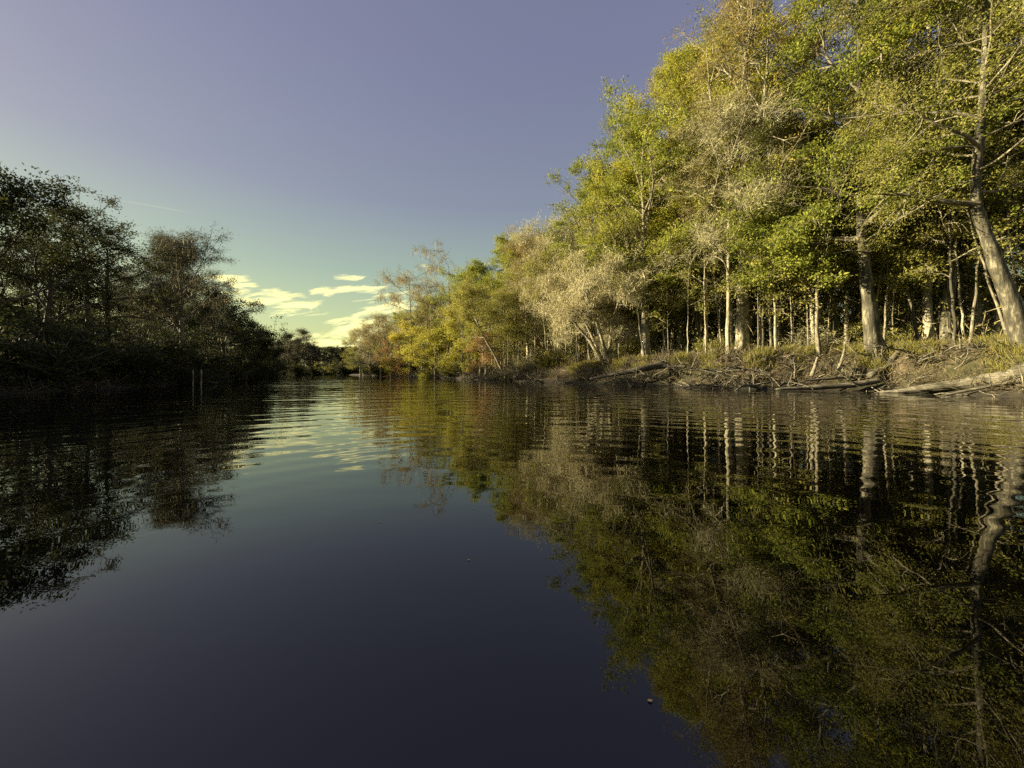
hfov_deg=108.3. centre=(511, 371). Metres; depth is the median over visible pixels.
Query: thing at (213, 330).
evergreen oak
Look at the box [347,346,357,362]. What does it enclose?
oak tree
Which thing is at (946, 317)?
oak tree
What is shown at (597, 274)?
slender tree
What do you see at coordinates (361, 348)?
oak tree
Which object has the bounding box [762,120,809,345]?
slender tree
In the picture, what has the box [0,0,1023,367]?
sky
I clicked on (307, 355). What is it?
evergreen oak
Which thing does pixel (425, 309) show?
oak tree
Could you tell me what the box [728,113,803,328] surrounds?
slender tree
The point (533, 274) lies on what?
slender tree
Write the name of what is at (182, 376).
shrub
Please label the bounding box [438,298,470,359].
oak tree
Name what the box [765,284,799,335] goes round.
slender tree
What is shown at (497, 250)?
oak tree
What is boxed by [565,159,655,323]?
bare tree
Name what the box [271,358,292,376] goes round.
shrub
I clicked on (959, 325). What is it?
shrub
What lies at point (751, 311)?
oak tree
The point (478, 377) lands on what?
dead branch
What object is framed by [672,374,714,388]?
dead branch
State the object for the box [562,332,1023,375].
bank grass
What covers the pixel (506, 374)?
shrub
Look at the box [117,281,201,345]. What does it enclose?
evergreen oak
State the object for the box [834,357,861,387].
dead branch
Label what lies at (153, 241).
bare tree
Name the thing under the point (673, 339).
bare tree
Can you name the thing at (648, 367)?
fallen trunk
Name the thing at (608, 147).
oak tree
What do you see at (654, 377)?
dead branch
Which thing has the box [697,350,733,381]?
dead branch
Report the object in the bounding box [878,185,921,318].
slender tree
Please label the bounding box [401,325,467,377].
maple tree
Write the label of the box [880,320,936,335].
shrub
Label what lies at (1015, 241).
slender tree
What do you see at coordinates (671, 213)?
elm tree
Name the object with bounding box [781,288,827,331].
slender tree
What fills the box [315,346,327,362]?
evergreen oak
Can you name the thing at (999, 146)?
slender tree
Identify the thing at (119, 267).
evergreen oak
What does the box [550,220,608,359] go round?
slender tree
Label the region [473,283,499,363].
slender tree
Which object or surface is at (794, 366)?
dead branch
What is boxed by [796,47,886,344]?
slender tree
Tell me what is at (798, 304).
slender tree
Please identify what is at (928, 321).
elm tree
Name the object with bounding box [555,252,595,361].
slender tree
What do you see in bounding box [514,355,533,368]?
shrub
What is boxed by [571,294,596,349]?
slender tree
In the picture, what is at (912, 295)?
tree
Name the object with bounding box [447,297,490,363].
bare tree
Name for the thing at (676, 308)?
slender tree
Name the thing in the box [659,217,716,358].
slender tree
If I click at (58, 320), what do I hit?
evergreen oak
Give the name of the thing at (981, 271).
slender tree
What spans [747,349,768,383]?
dead branch
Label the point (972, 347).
dead branch
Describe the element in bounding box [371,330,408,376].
cypress tree
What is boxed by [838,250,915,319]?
slender tree
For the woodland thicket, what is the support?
on the ground at (928, 371)
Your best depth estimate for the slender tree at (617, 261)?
29.88 m
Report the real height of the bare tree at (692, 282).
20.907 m
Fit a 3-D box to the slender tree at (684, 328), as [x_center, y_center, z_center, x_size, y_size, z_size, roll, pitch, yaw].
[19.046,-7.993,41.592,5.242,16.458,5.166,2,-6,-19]
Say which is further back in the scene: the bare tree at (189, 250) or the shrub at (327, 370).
the shrub at (327, 370)
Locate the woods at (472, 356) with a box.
[352,252,1023,370]
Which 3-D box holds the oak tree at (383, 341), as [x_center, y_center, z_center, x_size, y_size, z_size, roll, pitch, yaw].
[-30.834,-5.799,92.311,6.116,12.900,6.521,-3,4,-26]
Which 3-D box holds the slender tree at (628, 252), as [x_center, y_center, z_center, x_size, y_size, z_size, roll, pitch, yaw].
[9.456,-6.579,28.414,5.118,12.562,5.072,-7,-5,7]
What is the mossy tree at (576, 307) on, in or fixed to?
on the ground at (928, 371)
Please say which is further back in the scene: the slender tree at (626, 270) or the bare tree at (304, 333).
the bare tree at (304, 333)
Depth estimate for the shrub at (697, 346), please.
25.61 m
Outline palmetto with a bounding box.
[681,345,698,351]
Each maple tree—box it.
[378,318,442,376]
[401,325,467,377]
[425,301,490,373]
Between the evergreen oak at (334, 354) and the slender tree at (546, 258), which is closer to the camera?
the slender tree at (546, 258)
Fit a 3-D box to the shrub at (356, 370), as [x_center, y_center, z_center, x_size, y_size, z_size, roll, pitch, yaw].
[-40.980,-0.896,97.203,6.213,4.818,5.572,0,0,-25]
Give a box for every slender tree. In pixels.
[143,277,189,331]
[402,314,414,340]
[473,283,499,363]
[478,285,501,366]
[487,276,517,367]
[488,294,521,366]
[488,332,510,355]
[496,335,521,367]
[499,270,528,359]
[503,265,539,359]
[511,310,542,357]
[514,283,551,362]
[517,246,558,355]
[520,257,553,366]
[529,244,561,359]
[543,259,576,361]
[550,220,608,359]
[551,251,586,361]
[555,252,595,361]
[555,292,575,361]
[560,279,589,361]
[569,244,605,358]
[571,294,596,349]
[574,196,633,346]
[582,243,633,357]
[586,253,613,332]
[587,212,641,356]
[598,206,665,356]
[598,218,657,353]
[600,267,640,341]
[613,239,674,336]
[622,231,666,323]
[625,210,673,331]
[631,248,681,353]
[635,253,686,353]
[637,240,701,351]
[642,209,695,357]
[655,251,696,352]
[658,183,734,351]
[659,215,724,351]
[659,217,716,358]
[659,227,714,321]
[664,87,712,346]
[667,210,718,349]
[668,92,760,344]
[676,259,721,337]
[676,282,686,345]
[680,213,737,343]
[683,274,721,341]
[693,219,739,324]
[697,194,760,347]
[698,207,721,345]
[707,254,737,314]
[708,200,799,350]
[717,112,814,354]
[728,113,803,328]
[732,172,801,346]
[734,282,787,331]
[747,166,857,346]
[753,199,821,346]
[756,68,832,345]
[756,228,811,343]
[758,113,852,305]
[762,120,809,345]
[763,231,829,343]
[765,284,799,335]
[765,295,793,331]
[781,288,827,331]
[783,201,886,350]
[783,206,849,345]
[783,233,828,334]
[785,243,857,336]
[787,163,840,342]
[788,124,881,347]
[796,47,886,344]
[821,200,853,319]
[822,228,858,335]
[829,108,964,339]
[833,226,896,315]
[834,182,921,335]
[835,136,944,342]
[838,141,950,302]
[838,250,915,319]
[847,201,956,338]
[848,151,858,322]
[850,172,943,331]
[851,24,967,329]
[871,197,971,338]
[874,234,939,325]
[876,218,967,330]
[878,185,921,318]
[883,218,943,322]
[886,75,1023,334]
[889,132,1022,339]
[890,208,943,295]
[891,133,1023,346]
[899,172,1023,338]
[911,161,1019,244]
[912,52,1023,345]
[918,207,1013,325]
[923,46,1023,283]
[923,188,1020,289]
[934,179,1023,305]
[948,54,1023,335]
[971,124,1023,249]
[974,198,1023,271]
[989,5,1023,142]
[999,188,1023,273]
[1007,193,1022,260]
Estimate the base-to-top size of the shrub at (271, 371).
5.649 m
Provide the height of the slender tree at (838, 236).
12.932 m
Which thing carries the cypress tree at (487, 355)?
on the ground at (928, 371)
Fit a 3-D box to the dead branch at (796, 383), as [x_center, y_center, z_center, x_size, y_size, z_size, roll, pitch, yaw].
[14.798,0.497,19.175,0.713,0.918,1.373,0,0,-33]
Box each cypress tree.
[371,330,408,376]
[372,257,450,376]
[404,238,489,370]
[463,329,498,372]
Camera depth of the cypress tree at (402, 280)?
65.39 m
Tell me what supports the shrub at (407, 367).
on the ground at (928, 371)
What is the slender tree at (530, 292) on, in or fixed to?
on the ground at (928, 371)
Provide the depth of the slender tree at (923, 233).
25.33 m
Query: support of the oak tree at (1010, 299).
on the ground at (928, 371)
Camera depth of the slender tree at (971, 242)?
20.78 m
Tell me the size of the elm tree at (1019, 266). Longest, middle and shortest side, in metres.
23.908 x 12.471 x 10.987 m
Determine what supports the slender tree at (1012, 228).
on the ground at (928, 371)
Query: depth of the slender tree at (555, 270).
35.91 m
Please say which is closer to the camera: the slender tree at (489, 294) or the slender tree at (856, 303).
the slender tree at (856, 303)
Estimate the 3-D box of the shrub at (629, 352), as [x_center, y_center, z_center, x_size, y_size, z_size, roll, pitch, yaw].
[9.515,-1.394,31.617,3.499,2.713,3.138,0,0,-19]
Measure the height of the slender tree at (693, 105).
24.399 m
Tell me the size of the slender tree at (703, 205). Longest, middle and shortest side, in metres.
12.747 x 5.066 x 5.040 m
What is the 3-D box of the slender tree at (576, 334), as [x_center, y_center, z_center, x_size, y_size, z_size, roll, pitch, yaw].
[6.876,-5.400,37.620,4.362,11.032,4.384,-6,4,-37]
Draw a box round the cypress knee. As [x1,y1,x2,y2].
[478,366,482,376]
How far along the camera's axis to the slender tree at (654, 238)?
28.84 m
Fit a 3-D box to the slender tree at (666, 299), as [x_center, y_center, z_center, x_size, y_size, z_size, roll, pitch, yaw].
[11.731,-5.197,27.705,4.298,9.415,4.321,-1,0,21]
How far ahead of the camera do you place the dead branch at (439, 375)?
50.49 m
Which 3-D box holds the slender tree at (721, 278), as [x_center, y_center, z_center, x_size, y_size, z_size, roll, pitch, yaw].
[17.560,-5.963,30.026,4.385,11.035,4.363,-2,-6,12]
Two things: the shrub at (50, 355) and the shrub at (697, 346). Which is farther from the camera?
the shrub at (697, 346)
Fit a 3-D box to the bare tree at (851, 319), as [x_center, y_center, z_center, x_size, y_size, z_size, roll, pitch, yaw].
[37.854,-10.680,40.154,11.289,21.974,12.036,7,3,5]
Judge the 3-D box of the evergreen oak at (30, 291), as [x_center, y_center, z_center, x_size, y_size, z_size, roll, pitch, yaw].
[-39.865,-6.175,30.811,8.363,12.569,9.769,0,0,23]
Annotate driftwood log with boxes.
[776,378,882,389]
[802,369,872,381]
[879,363,1023,392]
[944,379,1021,394]
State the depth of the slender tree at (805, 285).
22.04 m
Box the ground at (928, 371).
[0,344,1023,397]
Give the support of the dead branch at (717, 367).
on the ground at (928, 371)
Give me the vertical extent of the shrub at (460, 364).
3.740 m
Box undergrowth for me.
[539,322,1001,366]
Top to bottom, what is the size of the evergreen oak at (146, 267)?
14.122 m
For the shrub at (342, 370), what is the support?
on the ground at (928, 371)
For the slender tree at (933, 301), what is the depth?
26.84 m
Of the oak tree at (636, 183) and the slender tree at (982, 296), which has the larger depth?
the oak tree at (636, 183)
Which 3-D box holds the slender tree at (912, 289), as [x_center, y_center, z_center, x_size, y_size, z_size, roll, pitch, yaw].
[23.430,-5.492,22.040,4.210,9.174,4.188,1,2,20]
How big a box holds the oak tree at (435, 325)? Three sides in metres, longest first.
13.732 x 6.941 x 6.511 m
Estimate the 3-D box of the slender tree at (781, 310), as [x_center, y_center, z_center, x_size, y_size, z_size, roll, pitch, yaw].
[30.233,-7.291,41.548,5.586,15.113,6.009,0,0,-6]
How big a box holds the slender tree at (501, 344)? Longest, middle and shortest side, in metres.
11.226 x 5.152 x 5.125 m
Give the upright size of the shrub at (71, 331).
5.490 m
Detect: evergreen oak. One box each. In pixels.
[0,163,113,337]
[0,186,137,343]
[0,206,201,346]
[0,237,118,339]
[0,246,97,339]
[1,222,118,339]
[5,175,144,342]
[64,249,162,343]
[101,286,164,337]
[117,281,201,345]
[121,275,228,351]
[124,291,218,343]
[128,285,202,346]
[160,277,294,375]
[175,293,235,348]
[184,300,243,350]
[212,313,273,377]
[250,337,289,376]
[281,345,298,363]
[299,343,321,364]
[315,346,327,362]
[320,346,342,364]
[324,346,342,363]
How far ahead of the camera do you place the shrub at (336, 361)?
97.72 m
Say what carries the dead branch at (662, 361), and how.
on the ground at (928, 371)
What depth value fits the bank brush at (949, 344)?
21.60 m
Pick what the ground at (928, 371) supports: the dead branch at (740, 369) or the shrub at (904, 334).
the shrub at (904, 334)
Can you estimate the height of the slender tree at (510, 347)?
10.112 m
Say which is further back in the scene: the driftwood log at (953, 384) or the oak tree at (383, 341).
the oak tree at (383, 341)
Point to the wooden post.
(192, 377)
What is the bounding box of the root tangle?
[407,334,1023,396]
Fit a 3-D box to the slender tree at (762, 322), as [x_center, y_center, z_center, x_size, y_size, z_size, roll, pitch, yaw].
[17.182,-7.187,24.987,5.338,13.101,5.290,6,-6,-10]
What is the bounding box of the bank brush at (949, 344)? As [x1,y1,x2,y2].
[407,328,1023,395]
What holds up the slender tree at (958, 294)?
on the ground at (928, 371)
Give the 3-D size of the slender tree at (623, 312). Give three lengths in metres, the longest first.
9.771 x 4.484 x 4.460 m
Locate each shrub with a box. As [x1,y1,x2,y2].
[0,305,133,389]
[0,318,77,390]
[0,320,132,389]
[3,321,171,381]
[29,316,208,386]
[132,342,220,384]
[148,343,212,371]
[151,340,260,382]
[172,341,237,368]
[175,341,249,370]
[208,350,240,380]
[225,353,244,374]
[249,355,287,377]
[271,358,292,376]
[281,362,303,374]
[290,362,310,374]
[305,363,323,374]
[314,361,327,373]
[316,365,329,374]
[320,364,335,374]
[322,361,343,374]
[324,357,348,371]
[331,362,358,374]
[344,364,364,372]
[361,365,371,374]
[364,363,384,375]
[384,358,417,374]
[400,365,419,372]
[439,365,458,376]
[448,355,478,372]
[468,363,484,373]
[492,363,526,380]
[503,357,530,371]
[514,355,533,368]
[518,351,548,367]
[528,346,570,368]
[607,343,640,358]
[619,339,650,355]
[693,334,738,353]
[772,318,861,352]
[785,326,838,352]
[824,310,918,346]
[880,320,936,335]
[880,321,935,345]
[896,317,984,340]
[966,319,1002,335]
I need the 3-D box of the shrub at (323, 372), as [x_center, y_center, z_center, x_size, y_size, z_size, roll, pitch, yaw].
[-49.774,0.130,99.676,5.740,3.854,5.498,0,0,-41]
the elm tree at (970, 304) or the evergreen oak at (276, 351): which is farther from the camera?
the evergreen oak at (276, 351)
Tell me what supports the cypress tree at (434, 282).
on the ground at (928, 371)
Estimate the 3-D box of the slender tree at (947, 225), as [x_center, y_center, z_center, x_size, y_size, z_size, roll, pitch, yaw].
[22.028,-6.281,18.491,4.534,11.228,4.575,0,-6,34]
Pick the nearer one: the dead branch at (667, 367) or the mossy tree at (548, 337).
the dead branch at (667, 367)
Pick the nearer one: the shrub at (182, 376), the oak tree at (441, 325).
the shrub at (182, 376)
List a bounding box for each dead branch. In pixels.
[426,369,449,378]
[454,366,483,379]
[479,368,510,378]
[507,365,544,381]
[568,361,600,377]
[602,365,638,384]
[622,364,659,386]
[649,346,692,375]
[652,351,733,382]
[670,351,733,384]
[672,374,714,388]
[696,352,739,380]
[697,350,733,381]
[712,365,770,377]
[718,371,773,389]
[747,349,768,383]
[783,372,812,389]
[786,357,800,381]
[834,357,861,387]
[858,341,914,361]
[906,346,954,365]
[948,331,1006,353]
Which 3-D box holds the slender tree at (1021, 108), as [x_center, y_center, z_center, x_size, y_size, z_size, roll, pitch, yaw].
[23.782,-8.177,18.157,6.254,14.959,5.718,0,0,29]
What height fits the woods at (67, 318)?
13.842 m
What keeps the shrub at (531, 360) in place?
on the ground at (928, 371)
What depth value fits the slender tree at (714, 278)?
26.54 m
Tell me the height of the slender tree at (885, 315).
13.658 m
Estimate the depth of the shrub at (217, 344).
43.27 m
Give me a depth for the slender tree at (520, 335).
46.02 m
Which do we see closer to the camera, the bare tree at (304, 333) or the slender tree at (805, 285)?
the slender tree at (805, 285)
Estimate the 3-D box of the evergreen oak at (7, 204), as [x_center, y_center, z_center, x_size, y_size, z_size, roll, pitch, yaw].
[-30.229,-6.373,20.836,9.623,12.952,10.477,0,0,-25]
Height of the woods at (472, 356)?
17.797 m
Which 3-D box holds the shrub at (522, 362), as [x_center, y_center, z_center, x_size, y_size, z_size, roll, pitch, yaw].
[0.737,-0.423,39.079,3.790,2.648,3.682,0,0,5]
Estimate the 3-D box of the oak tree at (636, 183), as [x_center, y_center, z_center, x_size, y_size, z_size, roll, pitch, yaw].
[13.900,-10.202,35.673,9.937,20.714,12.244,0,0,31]
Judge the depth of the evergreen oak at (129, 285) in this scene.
44.07 m
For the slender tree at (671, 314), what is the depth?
29.28 m
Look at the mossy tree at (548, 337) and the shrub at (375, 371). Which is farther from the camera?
the shrub at (375, 371)
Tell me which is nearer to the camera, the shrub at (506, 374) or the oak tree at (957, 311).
the oak tree at (957, 311)
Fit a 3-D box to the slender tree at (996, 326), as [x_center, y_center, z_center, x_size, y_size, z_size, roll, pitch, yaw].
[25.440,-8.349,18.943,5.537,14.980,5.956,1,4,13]
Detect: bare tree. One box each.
[92,270,160,343]
[112,220,243,344]
[127,227,210,337]
[273,332,300,374]
[287,327,317,365]
[299,344,319,365]
[303,346,319,366]
[324,346,338,362]
[335,347,349,361]
[356,310,403,375]
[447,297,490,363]
[466,277,501,366]
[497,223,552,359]
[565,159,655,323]
[623,50,710,351]
[643,68,807,355]
[649,0,838,351]
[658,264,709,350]
[662,172,756,345]
[763,146,855,342]
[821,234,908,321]
[901,2,1008,335]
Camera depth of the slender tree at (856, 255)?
23.79 m
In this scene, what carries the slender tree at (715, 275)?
on the ground at (928, 371)
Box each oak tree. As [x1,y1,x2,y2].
[340,327,386,375]
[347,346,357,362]
[377,324,394,357]
[378,312,413,355]
[388,312,413,356]
[398,290,455,367]
[421,307,445,354]
[425,256,503,367]
[425,295,463,358]
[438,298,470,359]
[445,273,521,372]
[470,273,532,365]
[477,226,546,359]
[496,242,552,352]
[496,280,531,364]
[537,148,652,359]
[544,106,687,342]
[549,75,719,356]
[602,172,705,348]
[657,294,694,343]
[665,27,783,345]
[666,0,854,347]
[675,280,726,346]
[697,0,1023,360]
[708,167,853,347]
[721,123,963,355]
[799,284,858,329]
[800,0,1023,353]
[824,1,1023,336]
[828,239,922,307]
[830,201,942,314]
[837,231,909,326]
[845,0,1023,346]
[873,0,1023,245]
[913,93,1023,314]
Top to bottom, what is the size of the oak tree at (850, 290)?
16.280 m
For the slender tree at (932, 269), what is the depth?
24.01 m
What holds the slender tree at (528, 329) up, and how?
on the ground at (928, 371)
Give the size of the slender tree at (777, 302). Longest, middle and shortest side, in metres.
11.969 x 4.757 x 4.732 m
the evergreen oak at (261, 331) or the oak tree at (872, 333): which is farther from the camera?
the evergreen oak at (261, 331)
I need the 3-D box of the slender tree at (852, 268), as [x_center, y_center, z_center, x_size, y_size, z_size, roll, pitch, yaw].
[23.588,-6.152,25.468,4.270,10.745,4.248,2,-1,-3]
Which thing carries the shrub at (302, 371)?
on the ground at (928, 371)
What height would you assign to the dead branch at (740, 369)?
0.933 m
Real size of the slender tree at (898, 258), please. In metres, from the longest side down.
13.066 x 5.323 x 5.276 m
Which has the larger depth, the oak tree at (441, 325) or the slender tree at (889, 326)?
the oak tree at (441, 325)
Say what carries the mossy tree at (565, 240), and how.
on the ground at (928, 371)
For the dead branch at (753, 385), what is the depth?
20.02 m
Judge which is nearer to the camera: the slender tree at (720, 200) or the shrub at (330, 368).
the slender tree at (720, 200)
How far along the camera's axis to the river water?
1.80 m
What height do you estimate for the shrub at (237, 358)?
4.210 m
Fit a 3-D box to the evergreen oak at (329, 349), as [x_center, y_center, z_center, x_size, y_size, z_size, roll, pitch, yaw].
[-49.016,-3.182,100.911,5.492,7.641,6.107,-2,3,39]
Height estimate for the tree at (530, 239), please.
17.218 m
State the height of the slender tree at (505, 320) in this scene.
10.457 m
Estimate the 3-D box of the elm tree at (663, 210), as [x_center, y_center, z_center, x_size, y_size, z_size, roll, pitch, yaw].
[16.036,-13.719,30.047,12.427,26.504,11.391,0,0,27]
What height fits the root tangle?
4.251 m
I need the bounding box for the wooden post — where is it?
[192,369,193,384]
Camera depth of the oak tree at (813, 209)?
20.60 m
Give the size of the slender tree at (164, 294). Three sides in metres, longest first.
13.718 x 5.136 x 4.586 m
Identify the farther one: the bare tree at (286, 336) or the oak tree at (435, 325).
the bare tree at (286, 336)
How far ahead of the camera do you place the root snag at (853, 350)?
19.88 m
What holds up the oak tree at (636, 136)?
on the ground at (928, 371)
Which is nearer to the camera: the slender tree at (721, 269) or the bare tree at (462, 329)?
the slender tree at (721, 269)
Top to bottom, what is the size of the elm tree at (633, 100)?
27.165 m
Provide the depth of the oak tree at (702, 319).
42.65 m
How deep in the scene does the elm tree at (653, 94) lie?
30.97 m
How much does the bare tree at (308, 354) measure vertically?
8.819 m
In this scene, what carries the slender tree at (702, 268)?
on the ground at (928, 371)
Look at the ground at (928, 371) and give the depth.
20.64 m
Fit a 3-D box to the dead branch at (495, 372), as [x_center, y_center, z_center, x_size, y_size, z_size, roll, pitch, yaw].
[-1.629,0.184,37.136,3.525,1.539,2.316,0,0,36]
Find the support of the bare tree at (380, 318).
on the ground at (928, 371)
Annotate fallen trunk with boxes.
[590,361,666,380]
[866,347,900,377]
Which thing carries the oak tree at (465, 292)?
on the ground at (928, 371)
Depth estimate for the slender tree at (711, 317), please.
33.45 m
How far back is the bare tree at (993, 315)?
22.11 m
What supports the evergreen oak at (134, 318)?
on the ground at (928, 371)
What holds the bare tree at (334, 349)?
on the ground at (928, 371)
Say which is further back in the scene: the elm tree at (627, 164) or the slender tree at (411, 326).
the slender tree at (411, 326)
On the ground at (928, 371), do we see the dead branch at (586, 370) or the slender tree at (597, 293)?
the slender tree at (597, 293)
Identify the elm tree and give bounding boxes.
[573,146,687,353]
[577,48,726,352]
[611,15,738,351]
[631,29,786,345]
[650,38,823,346]
[651,176,698,353]
[676,0,853,347]
[750,0,924,342]
[829,0,1023,340]
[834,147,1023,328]
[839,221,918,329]
[884,1,1022,336]
[1001,229,1023,276]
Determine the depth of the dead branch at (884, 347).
18.52 m
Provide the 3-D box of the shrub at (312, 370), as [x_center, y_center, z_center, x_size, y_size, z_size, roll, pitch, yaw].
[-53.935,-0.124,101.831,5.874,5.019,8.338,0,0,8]
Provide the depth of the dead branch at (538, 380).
32.90 m
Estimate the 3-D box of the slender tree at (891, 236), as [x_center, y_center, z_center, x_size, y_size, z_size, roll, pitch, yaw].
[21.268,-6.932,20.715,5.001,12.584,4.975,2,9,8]
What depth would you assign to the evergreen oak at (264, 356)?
49.21 m
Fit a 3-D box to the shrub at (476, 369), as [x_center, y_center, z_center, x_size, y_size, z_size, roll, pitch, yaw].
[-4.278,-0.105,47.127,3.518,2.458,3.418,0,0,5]
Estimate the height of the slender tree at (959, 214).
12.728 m
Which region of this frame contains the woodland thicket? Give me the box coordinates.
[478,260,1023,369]
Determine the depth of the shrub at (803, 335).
24.62 m
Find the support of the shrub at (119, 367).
on the ground at (928, 371)
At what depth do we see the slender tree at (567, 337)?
38.29 m
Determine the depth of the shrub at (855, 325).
23.10 m
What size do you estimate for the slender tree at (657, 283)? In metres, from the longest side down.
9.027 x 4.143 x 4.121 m
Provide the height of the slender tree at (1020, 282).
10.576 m
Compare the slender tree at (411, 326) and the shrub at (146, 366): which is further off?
the slender tree at (411, 326)
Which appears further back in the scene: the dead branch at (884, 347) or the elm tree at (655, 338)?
the elm tree at (655, 338)
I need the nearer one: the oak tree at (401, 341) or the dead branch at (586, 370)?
the dead branch at (586, 370)
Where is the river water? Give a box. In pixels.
[0,375,1023,767]
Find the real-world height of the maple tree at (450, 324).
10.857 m
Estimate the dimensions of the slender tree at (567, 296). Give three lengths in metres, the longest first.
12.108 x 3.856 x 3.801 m
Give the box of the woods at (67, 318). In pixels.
[1,295,163,346]
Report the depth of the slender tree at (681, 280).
30.23 m
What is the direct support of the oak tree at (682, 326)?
on the ground at (928, 371)
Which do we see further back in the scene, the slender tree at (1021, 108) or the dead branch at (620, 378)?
the dead branch at (620, 378)
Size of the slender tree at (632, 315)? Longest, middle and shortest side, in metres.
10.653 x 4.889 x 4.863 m
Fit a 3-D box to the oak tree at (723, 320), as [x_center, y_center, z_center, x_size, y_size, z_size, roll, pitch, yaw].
[17.707,-13.630,30.056,12.374,26.526,9.592,0,0,-39]
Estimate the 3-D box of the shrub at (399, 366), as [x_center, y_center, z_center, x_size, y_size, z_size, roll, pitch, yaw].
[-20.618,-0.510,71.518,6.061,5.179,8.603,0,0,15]
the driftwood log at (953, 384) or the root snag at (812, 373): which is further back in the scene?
the root snag at (812, 373)
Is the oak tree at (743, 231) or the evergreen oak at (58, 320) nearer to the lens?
the oak tree at (743, 231)
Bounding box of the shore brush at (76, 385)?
[0,354,416,393]
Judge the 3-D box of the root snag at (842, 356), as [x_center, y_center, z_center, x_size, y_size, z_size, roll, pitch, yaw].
[17.801,-0.792,19.961,0.937,1.618,0.177,0,0,-26]
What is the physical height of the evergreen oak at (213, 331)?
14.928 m
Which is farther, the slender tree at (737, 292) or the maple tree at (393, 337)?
the maple tree at (393, 337)
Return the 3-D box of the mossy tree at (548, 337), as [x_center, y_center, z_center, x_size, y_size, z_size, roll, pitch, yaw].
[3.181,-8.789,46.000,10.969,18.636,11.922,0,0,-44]
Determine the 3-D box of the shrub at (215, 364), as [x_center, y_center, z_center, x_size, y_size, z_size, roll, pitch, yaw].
[-26.872,-0.110,31.393,5.841,4.991,8.291,0,0,22]
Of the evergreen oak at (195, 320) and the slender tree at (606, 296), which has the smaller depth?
the slender tree at (606, 296)
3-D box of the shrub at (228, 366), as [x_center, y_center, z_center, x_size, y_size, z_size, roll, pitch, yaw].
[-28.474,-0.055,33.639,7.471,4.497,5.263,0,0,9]
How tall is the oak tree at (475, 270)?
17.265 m
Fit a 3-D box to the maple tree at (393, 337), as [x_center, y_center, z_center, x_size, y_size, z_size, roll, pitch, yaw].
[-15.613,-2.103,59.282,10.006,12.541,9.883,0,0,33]
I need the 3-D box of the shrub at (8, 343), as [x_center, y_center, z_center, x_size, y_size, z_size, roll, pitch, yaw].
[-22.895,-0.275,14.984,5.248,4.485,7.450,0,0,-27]
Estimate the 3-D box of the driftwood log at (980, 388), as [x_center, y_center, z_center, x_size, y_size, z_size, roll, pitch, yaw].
[19.125,0.639,14.998,2.894,0.893,0.358,0,0,22]
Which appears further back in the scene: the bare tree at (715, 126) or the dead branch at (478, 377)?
the dead branch at (478, 377)
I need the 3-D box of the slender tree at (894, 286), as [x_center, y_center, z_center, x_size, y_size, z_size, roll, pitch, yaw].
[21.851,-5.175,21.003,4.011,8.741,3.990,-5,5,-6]
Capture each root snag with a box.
[809,357,818,376]
[837,343,845,370]
[844,342,870,355]
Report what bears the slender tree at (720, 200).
on the ground at (928, 371)
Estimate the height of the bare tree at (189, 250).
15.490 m
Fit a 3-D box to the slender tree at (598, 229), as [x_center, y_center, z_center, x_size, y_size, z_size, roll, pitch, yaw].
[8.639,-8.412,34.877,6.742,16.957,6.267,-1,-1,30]
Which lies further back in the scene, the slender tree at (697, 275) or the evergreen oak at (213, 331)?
the evergreen oak at (213, 331)
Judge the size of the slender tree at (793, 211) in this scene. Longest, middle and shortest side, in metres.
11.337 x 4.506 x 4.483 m
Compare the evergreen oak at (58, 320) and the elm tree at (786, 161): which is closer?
the elm tree at (786, 161)
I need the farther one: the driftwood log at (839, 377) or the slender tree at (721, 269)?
the slender tree at (721, 269)
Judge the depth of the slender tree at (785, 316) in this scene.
31.50 m
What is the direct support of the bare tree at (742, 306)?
on the ground at (928, 371)
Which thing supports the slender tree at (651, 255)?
on the ground at (928, 371)
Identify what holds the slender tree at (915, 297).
on the ground at (928, 371)
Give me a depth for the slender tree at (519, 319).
45.04 m
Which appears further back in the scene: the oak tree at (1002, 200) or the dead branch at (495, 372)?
the dead branch at (495, 372)
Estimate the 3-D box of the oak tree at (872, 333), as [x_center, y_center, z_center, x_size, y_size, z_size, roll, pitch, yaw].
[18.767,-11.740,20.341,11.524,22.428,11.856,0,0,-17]
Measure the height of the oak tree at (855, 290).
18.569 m
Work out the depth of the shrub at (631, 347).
33.70 m
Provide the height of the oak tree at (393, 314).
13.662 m
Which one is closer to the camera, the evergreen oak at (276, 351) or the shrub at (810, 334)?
the shrub at (810, 334)
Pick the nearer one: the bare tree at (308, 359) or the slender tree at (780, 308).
the slender tree at (780, 308)
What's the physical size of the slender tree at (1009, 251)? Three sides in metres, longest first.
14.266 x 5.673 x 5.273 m
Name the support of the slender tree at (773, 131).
on the ground at (928, 371)
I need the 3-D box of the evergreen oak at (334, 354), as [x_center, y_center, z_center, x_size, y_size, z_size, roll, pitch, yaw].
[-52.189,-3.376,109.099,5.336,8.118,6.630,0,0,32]
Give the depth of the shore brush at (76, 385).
20.47 m
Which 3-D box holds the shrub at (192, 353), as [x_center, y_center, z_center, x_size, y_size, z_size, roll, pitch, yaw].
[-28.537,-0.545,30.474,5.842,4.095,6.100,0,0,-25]
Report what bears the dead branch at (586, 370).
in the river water
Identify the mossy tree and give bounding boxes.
[345,322,392,375]
[499,224,582,360]
[508,218,606,361]
[516,199,617,360]
[525,241,660,362]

